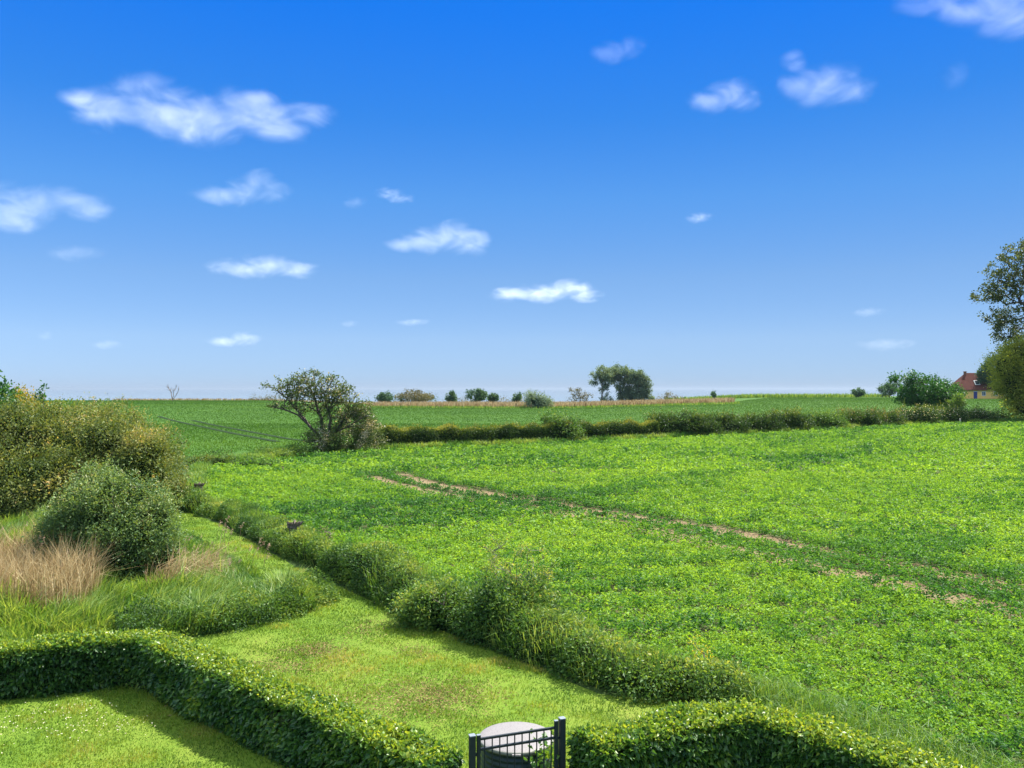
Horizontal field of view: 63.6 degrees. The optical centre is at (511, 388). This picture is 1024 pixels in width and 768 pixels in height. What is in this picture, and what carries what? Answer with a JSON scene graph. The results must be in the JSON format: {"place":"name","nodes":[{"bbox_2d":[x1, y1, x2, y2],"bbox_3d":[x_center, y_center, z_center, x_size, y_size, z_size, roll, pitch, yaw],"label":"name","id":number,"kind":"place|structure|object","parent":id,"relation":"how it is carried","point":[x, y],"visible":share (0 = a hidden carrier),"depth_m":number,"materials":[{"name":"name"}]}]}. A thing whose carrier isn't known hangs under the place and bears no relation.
{"place":"outdoors","nodes":[
{"label":"outdoors","id":0,"kind":"place"},
{"bbox_2d":[0,689,288,767],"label":"yard lawn","id":1,"kind":"structure","parent":0,"point":[190,757],"depth_m":12.94,"materials":[{"name":"green plant"}]},
{"bbox_2d":[1,698,152,752],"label":"daisies","id":2,"kind":"object","parent":1,"relation":"on","point":[65,718],"visible":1,"depth_m":13.49,"materials":[{"name":"white plant"}]},
{"bbox_2d":[0,626,465,767],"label":"beech hedge","id":3,"kind":"object","parent":1,"relation":"on","point":[285,722],"visible":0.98,"depth_m":13.17,"materials":[{"name":"green plant"}]},
{"bbox_2d":[566,695,983,767],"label":"beech hedge","id":4,"kind":"object","parent":1,"relation":"on","point":[734,734],"visible":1,"depth_m":10.99,"materials":[{"name":"green plant"}]},
{"bbox_2d":[287,520,302,530],"bbox_3d":[-7.369,4.987,28.002,0.559,1.042,0.499,0,0,0],"label":"tree stump","id":5,"kind":"object","parent":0,"point":[292,525],"visible":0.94,"depth_m":27.83,"materials":[{"name":"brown wood"}]},
{"bbox_2d":[3,456,885,767],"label":"rough ground","id":6,"kind":"structure","parent":0,"point":[583,685],"depth_m":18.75,"materials":[{"name":"green plant"}]},
{"bbox_2d":[0,370,23,417],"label":"dark tree","id":7,"kind":"object","parent":6,"relation":"on","point":[4,386],"visible":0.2,"depth_m":44.26,"materials":[{"name":"green plant"}]},
{"bbox_2d":[32,380,50,437],"bbox_3d":[-24.509,2.513,42.960,0.738,5.977,0.832,0,0,0],"label":"sapling","id":8,"kind":"object","parent":6,"relation":"on","point":[41,396],"visible":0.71,"depth_m":42.95,"materials":[{"name":"green plant"}]},
{"bbox_2d":[8,382,88,419],"bbox_3d":[-30.459,2.547,51.965,8.308,6.008,5.189,0,0,0],"label":"gorse bush","id":9,"kind":"object","parent":6,"relation":"on","point":[24,393],"visible":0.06,"depth_m":51.22,"materials":[{"name":"yellow plant"}]},
{"bbox_2d":[36,397,141,431],"bbox_3d":[-25.039,3.007,47.805,8.691,5.092,4.345,0,0,0],"label":"shrub","id":10,"kind":"object","parent":6,"relation":"on","point":[70,400],"visible":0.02,"depth_m":47.83,"materials":[{"name":"green plant"}]},
{"bbox_2d":[0,390,195,518],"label":"willow bush","id":11,"kind":"object","parent":6,"relation":"on","point":[36,465],"visible":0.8,"depth_m":35.52,"materials":[{"name":"green plant"}]},
{"bbox_2d":[21,453,197,584],"bbox_3d":[-11.189,3.678,23.108,4.625,3.837,3.514,0,0,21],"label":"willow bush","id":12,"kind":"object","parent":6,"relation":"on","point":[136,520],"visible":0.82,"depth_m":22.50,"materials":[{"name":"green plant"}]},
{"bbox_2d":[0,512,256,612],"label":"dry reeds","id":13,"kind":"object","parent":6,"relation":"on","point":[16,561],"visible":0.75,"depth_m":20.44,"materials":[{"name":"beige plant"}]},
{"bbox_2d":[1,516,271,579],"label":"reed plumes","id":14,"kind":"object","parent":13,"relation":"attached to","point":[197,549],"visible":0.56,"depth_m":23.50,"materials":[{"name":"beige plant"}]},
{"bbox_2d":[194,482,204,489],"bbox_3d":[-15.905,5.133,42.002,0.559,0.757,0.499,0,0,0],"label":"tree stump","id":15,"kind":"object","parent":6,"relation":"on","point":[200,486],"visible":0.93,"depth_m":41.84,"materials":[{"name":"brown wood"}]},
{"bbox_2d":[181,448,237,468],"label":"weed shrub","id":16,"kind":"object","parent":6,"relation":"on","point":[213,459],"visible":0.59,"depth_m":57.19,"materials":[{"name":"green plant"}]},
{"bbox_2d":[113,567,343,640],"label":"weeds","id":17,"kind":"object","parent":6,"relation":"on","point":[121,619],"visible":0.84,"depth_m":19.04,"materials":[{"name":"green plant"}]},
{"bbox_2d":[223,455,281,466],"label":"weed shrub","id":18,"kind":"object","parent":6,"relation":"on","point":[263,461],"visible":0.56,"depth_m":57.30,"materials":[{"name":"green plant"}]},
{"bbox_2d":[255,443,297,458],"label":"weed shrub","id":19,"kind":"object","parent":6,"relation":"on","point":[287,454],"visible":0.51,"depth_m":64.68,"materials":[{"name":"green plant"}]},
{"bbox_2d":[33,614,549,737],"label":"clippings","id":20,"kind":"object","parent":6,"relation":"on","point":[403,688],"visible":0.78,"depth_m":14.96,"materials":[{"name":"green plant"}]},
{"bbox_2d":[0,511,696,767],"bbox_3d":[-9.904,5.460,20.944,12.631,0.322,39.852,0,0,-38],"label":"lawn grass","id":21,"kind":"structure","parent":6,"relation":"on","point":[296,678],"depth_m":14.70,"materials":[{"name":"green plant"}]},
{"bbox_2d":[385,568,470,631],"bbox_3d":[-1.823,4.849,19.177,2.394,1.465,1.842,0,0,0],"label":"bramble","id":22,"kind":"object","parent":6,"relation":"on","point":[420,600],"visible":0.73,"depth_m":18.84,"materials":[{"name":"green plant"}]},
{"bbox_2d":[156,485,782,706],"bbox_3d":[-6.531,4.887,27.032,3.540,1.479,34.864,0,0,-38],"label":"wild hedge","id":23,"kind":"object","parent":6,"relation":"on","point":[582,652],"visible":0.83,"depth_m":17.02,"materials":[{"name":"green plant"}]},
{"bbox_2d":[479,534,515,589],"bbox_3d":[-0.282,4.425,18.995,0.996,2.152,0.682,0,0,0],"label":"bramble","id":24,"kind":"object","parent":6,"relation":"on","point":[498,544],"visible":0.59,"depth_m":19.00,"materials":[{"name":"green plant"}]},
{"bbox_2d":[480,722,553,767],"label":"round tank","id":25,"kind":"object","parent":6,"relation":"on","point":[503,728],"visible":0.62,"depth_m":11.40,"materials":[{"name":"plastic"}]},
{"bbox_2d":[468,716,565,767],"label":"garden gate","id":26,"kind":"structure","parent":6,"relation":"on","point":[558,737],"depth_m":10.62,"materials":[{"name":"metal"}]},
{"bbox_2d":[450,563,592,645],"bbox_3d":[0.149,4.701,18.016,3.105,1.736,2.063,0,0,25],"label":"bramble","id":27,"kind":"object","parent":6,"relation":"on","point":[499,595],"visible":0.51,"depth_m":17.78,"materials":[{"name":"green plant"}]},
{"bbox_2d":[523,728,570,767],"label":"leafy plant","id":28,"kind":"object","parent":6,"relation":"on","point":[547,756],"visible":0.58,"depth_m":10.99,"materials":[{"name":"green plant"}]},
{"bbox_2d":[0,389,931,402],"bbox_3d":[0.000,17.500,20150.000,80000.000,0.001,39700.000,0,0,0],"label":"sea","id":29,"kind":"structure","parent":0,"point":[559,395],"depth_m":4125.62,"materials":[{"name":"grey liquid"}]},
{"bbox_2d":[0,0,1023,388],"label":"sky","id":30,"kind":"structure","parent":0,"point":[195,194],"materials":[{"name":"blue"}]},
{"bbox_2d":[27,396,1022,462],"bbox_3d":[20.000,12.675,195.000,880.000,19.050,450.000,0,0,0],"label":"ground","id":31,"kind":"structure","parent":0,"point":[383,413],"depth_m":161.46,"materials":[{"name":"green plant"}]},
{"bbox_2d":[166,385,178,400],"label":"dead tree","id":32,"kind":"object","parent":31,"relation":"on","point":[173,392],"visible":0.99,"depth_m":267.89,"materials":[{"name":"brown wood"}]},
{"bbox_2d":[158,416,276,441],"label":"wheel track","id":33,"kind":"structure","parent":31,"relation":"on","point":[219,430],"depth_m":108.03,"materials":[{"name":"green plant"}]},
{"bbox_2d":[191,420,316,442],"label":"wheel track","id":34,"kind":"structure","parent":31,"relation":"on","point":[248,431],"depth_m":105.52,"materials":[{"name":"green plant"}]},
{"bbox_2d":[248,392,281,400],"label":"scrub","id":35,"kind":"object","parent":31,"relation":"on","point":[267,398],"visible":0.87,"depth_m":280.27,"materials":[{"name":"brown plant"}]},
{"bbox_2d":[285,439,314,456],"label":"weed shrub","id":36,"kind":"object","parent":31,"relation":"on","point":[301,449],"visible":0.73,"depth_m":66.50,"materials":[{"name":"green plant"}]},
{"bbox_2d":[259,368,378,447],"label":"hawthorn tree","id":37,"kind":"object","parent":31,"relation":"on","point":[299,388],"visible":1,"depth_m":69.26,"materials":[{"name":"green plant"}]},
{"bbox_2d":[300,420,346,453],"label":"hawthorn shrub","id":38,"kind":"object","parent":31,"relation":"on","point":[336,444],"visible":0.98,"depth_m":68.28,"materials":[{"name":"green plant"}]},
{"bbox_2d":[326,400,390,450],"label":"hawthorn shrub","id":39,"kind":"object","parent":31,"relation":"on","point":[357,437],"visible":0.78,"depth_m":69.98,"materials":[{"name":"green plant"}]},
{"bbox_2d":[374,391,394,401],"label":"tree","id":40,"kind":"object","parent":31,"relation":"on","point":[382,396],"visible":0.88,"depth_m":261.11,"materials":[{"name":"green plant"}]},
{"bbox_2d":[392,388,436,401],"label":"tree","id":41,"kind":"object","parent":31,"relation":"on","point":[420,396],"visible":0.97,"depth_m":262.00,"materials":[{"name":"green plant"}]},
{"bbox_2d":[391,392,437,401],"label":"scrub","id":42,"kind":"object","parent":31,"relation":"on","point":[400,400],"visible":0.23,"depth_m":265.49,"materials":[{"name":"brown plant"}]},
{"bbox_2d":[112,397,734,407],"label":"dry reeds","id":43,"kind":"object","parent":31,"relation":"on","point":[627,402],"visible":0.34,"depth_m":233.40,"materials":[{"name":"plant"}]},
{"bbox_2d":[444,390,456,401],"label":"tree","id":44,"kind":"object","parent":31,"relation":"on","point":[451,397],"visible":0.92,"depth_m":261.24,"materials":[{"name":"green plant"}]},
{"bbox_2d":[465,388,488,401],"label":"tree","id":45,"kind":"object","parent":31,"relation":"on","point":[480,395],"visible":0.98,"depth_m":257.34,"materials":[{"name":"green plant"}]},
{"bbox_2d":[441,396,525,401],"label":"scrub","id":46,"kind":"object","parent":31,"relation":"on","point":[484,400],"visible":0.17,"depth_m":270.06,"materials":[{"name":"brown plant"}]},
{"bbox_2d":[487,393,498,401],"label":"tree","id":47,"kind":"object","parent":31,"relation":"on","point":[492,397],"visible":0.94,"depth_m":261.49,"materials":[{"name":"green plant"}]},
{"bbox_2d":[359,417,659,445],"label":"field hedge","id":48,"kind":"object","parent":31,"relation":"on","point":[417,434],"visible":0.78,"depth_m":80.09,"materials":[{"name":"green plant"}]},
{"bbox_2d":[0,417,1023,767],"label":"tall grass","id":49,"kind":"structure","parent":31,"relation":"on","point":[190,587],"depth_m":18.88,"materials":[{"name":"green plant"}]},
{"bbox_2d":[511,392,523,401],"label":"tree","id":50,"kind":"object","parent":31,"relation":"on","point":[517,397],"visible":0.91,"depth_m":261.31,"materials":[{"name":"green plant"}]},
{"bbox_2d":[523,388,555,407],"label":"reed bush","id":51,"kind":"object","parent":31,"relation":"on","point":[533,400],"visible":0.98,"depth_m":225.22,"materials":[{"name":"green plant"}]},
{"bbox_2d":[538,406,587,440],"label":"shrub","id":52,"kind":"object","parent":31,"relation":"on","point":[572,433],"visible":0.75,"depth_m":83.77,"materials":[{"name":"green plant"}]},
{"bbox_2d":[567,387,593,401],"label":"dead tree","id":53,"kind":"object","parent":31,"relation":"on","point":[574,396],"visible":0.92,"depth_m":261.61,"materials":[{"name":"grey plant"}]},
{"bbox_2d":[587,364,614,400],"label":"poplar tree","id":54,"kind":"object","parent":31,"relation":"on","point":[604,374],"visible":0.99,"depth_m":253.66,"materials":[{"name":"green plant"}]},
{"bbox_2d":[604,363,634,400],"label":"poplar tree","id":55,"kind":"object","parent":31,"relation":"on","point":[621,373],"visible":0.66,"depth_m":255.91,"materials":[{"name":"green plant"}]},
{"bbox_2d":[623,369,654,399],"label":"poplar tree","id":56,"kind":"object","parent":31,"relation":"on","point":[639,380],"visible":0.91,"depth_m":253.96,"materials":[{"name":"green plant"}]},
{"bbox_2d":[656,392,683,399],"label":"scrub","id":57,"kind":"object","parent":31,"relation":"on","point":[666,394],"visible":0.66,"depth_m":284.38,"materials":[{"name":"brown plant"}]},
{"bbox_2d":[642,404,727,434],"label":"shrub","id":58,"kind":"object","parent":31,"relation":"on","point":[689,423],"visible":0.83,"depth_m":91.57,"materials":[{"name":"green plant"}]},
{"bbox_2d":[710,390,716,398],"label":"tree","id":59,"kind":"object","parent":31,"relation":"on","point":[713,394],"visible":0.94,"depth_m":289.80,"materials":[{"name":"green plant"}]},
{"bbox_2d":[700,408,754,432],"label":"shrub","id":60,"kind":"object","parent":31,"relation":"on","point":[727,423],"visible":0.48,"depth_m":93.65,"materials":[{"name":"green plant"}]},
{"bbox_2d":[735,408,790,433],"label":"shrub","id":61,"kind":"object","parent":31,"relation":"on","point":[761,422],"visible":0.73,"depth_m":95.45,"materials":[{"name":"green plant"}]},
{"bbox_2d":[763,404,815,429],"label":"shrub","id":62,"kind":"object","parent":31,"relation":"on","point":[793,418],"visible":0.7,"depth_m":96.80,"materials":[{"name":"green plant"}]},
{"bbox_2d":[799,405,850,426],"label":"shrub","id":63,"kind":"object","parent":31,"relation":"on","point":[823,419],"visible":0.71,"depth_m":98.93,"materials":[{"name":"green plant"}]},
{"bbox_2d":[825,404,887,425],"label":"shrub","id":64,"kind":"object","parent":31,"relation":"on","point":[854,415],"visible":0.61,"depth_m":100.71,"materials":[{"name":"green plant"}]},
{"bbox_2d":[850,387,867,396],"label":"tree","id":65,"kind":"object","parent":31,"relation":"on","point":[857,393],"visible":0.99,"depth_m":298.84,"materials":[{"name":"green plant"}]},
{"bbox_2d":[861,406,909,423],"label":"shrub","id":66,"kind":"object","parent":31,"relation":"on","point":[891,417],"visible":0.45,"depth_m":102.53,"materials":[{"name":"green plant"}]},
{"bbox_2d":[876,380,900,397],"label":"tree","id":67,"kind":"object","parent":31,"relation":"on","point":[883,389],"visible":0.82,"depth_m":288.91,"materials":[{"name":"green plant"}]},
{"bbox_2d":[887,400,945,423],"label":"elder shrub","id":68,"kind":"object","parent":31,"relation":"on","point":[917,413],"visible":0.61,"depth_m":104.37,"materials":[{"name":"green plant"}]},
{"bbox_2d":[886,368,968,408],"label":"round tree","id":69,"kind":"object","parent":31,"relation":"on","point":[910,392],"visible":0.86,"depth_m":123.93,"materials":[{"name":"green plant"}]},
{"bbox_2d":[919,402,970,421],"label":"elder shrub","id":70,"kind":"object","parent":31,"relation":"on","point":[955,414],"visible":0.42,"depth_m":106.41,"materials":[{"name":"green plant"}]},
{"bbox_2d":[943,391,967,408],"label":"tree","id":71,"kind":"object","parent":31,"relation":"on","point":[958,400],"visible":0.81,"depth_m":120.48,"materials":[{"name":"green plant"}]},
{"bbox_2d":[943,402,1001,420],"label":"elder shrub","id":72,"kind":"object","parent":31,"relation":"on","point":[977,413],"visible":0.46,"depth_m":108.47,"materials":[{"name":"green plant"}]},
{"bbox_2d":[950,371,1002,398],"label":"yellow house","id":73,"kind":"structure","parent":31,"relation":"on","point":[974,389],"depth_m":261.94,"materials":[{"name":"tile"}]},
{"bbox_2d":[974,353,1006,387],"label":"dark tree","id":74,"kind":"object","parent":31,"relation":"on","point":[979,373],"visible":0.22,"depth_m":261.48,"materials":[{"name":"green plant"}]},
{"bbox_2d":[968,237,1023,350],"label":"tall tree","id":75,"kind":"object","parent":31,"relation":"on","point":[997,297],"visible":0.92,"depth_m":115.56,"materials":[{"name":"green plant"}]},
{"bbox_2d":[985,407,1015,419],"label":"shrub","id":76,"kind":"object","parent":31,"relation":"on","point":[1003,416],"visible":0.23,"depth_m":112.54,"materials":[{"name":"green plant"}]},
{"bbox_2d":[978,332,1023,420],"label":"round willow","id":77,"kind":"object","parent":31,"relation":"on","point":[1009,361],"visible":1,"depth_m":111.14,"materials":[{"name":"green plant"}]},
{"bbox_2d":[192,419,1023,767],"bbox_3d":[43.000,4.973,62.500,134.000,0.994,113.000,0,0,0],"label":"field","id":78,"kind":"structure","parent":0,"point":[702,629],"depth_m":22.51,"materials":[{"name":"green plant"}]},
{"bbox_2d":[320,526,334,542],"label":"dock plant","id":79,"kind":"object","parent":78,"relation":"on","point":[328,532],"visible":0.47,"depth_m":26.53,"materials":[{"name":"green plant"}]},
{"bbox_2d":[478,541,561,599],"bbox_3d":[0.151,4.458,18.352,1.924,2.088,1.340,0,0,0],"label":"bramble","id":80,"kind":"object","parent":78,"relation":"on","point":[492,564],"visible":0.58,"depth_m":18.38,"materials":[{"name":"green plant"}]},
{"bbox_2d":[357,476,1021,620],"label":"wheel track","id":81,"kind":"structure","parent":78,"relation":"on","point":[962,596],"depth_m":24.80,"materials":[{"name":"soil"}]},
{"bbox_2d":[686,632,714,661],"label":"yellow plant","id":82,"kind":"object","parent":78,"relation":"on","point":[704,655],"visible":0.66,"depth_m":15.35,"materials":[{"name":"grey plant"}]},
{"bbox_2d":[396,474,1023,594],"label":"wheel track","id":83,"kind":"structure","parent":78,"relation":"on","point":[746,534],"depth_m":31.36,"materials":[{"name":"soil"}]},
{"bbox_2d":[368,393,887,407],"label":"rough grass","id":84,"kind":"structure","parent":0,"point":[758,395],"depth_m":230.78,"materials":[{"name":"green plant"}]}
]}

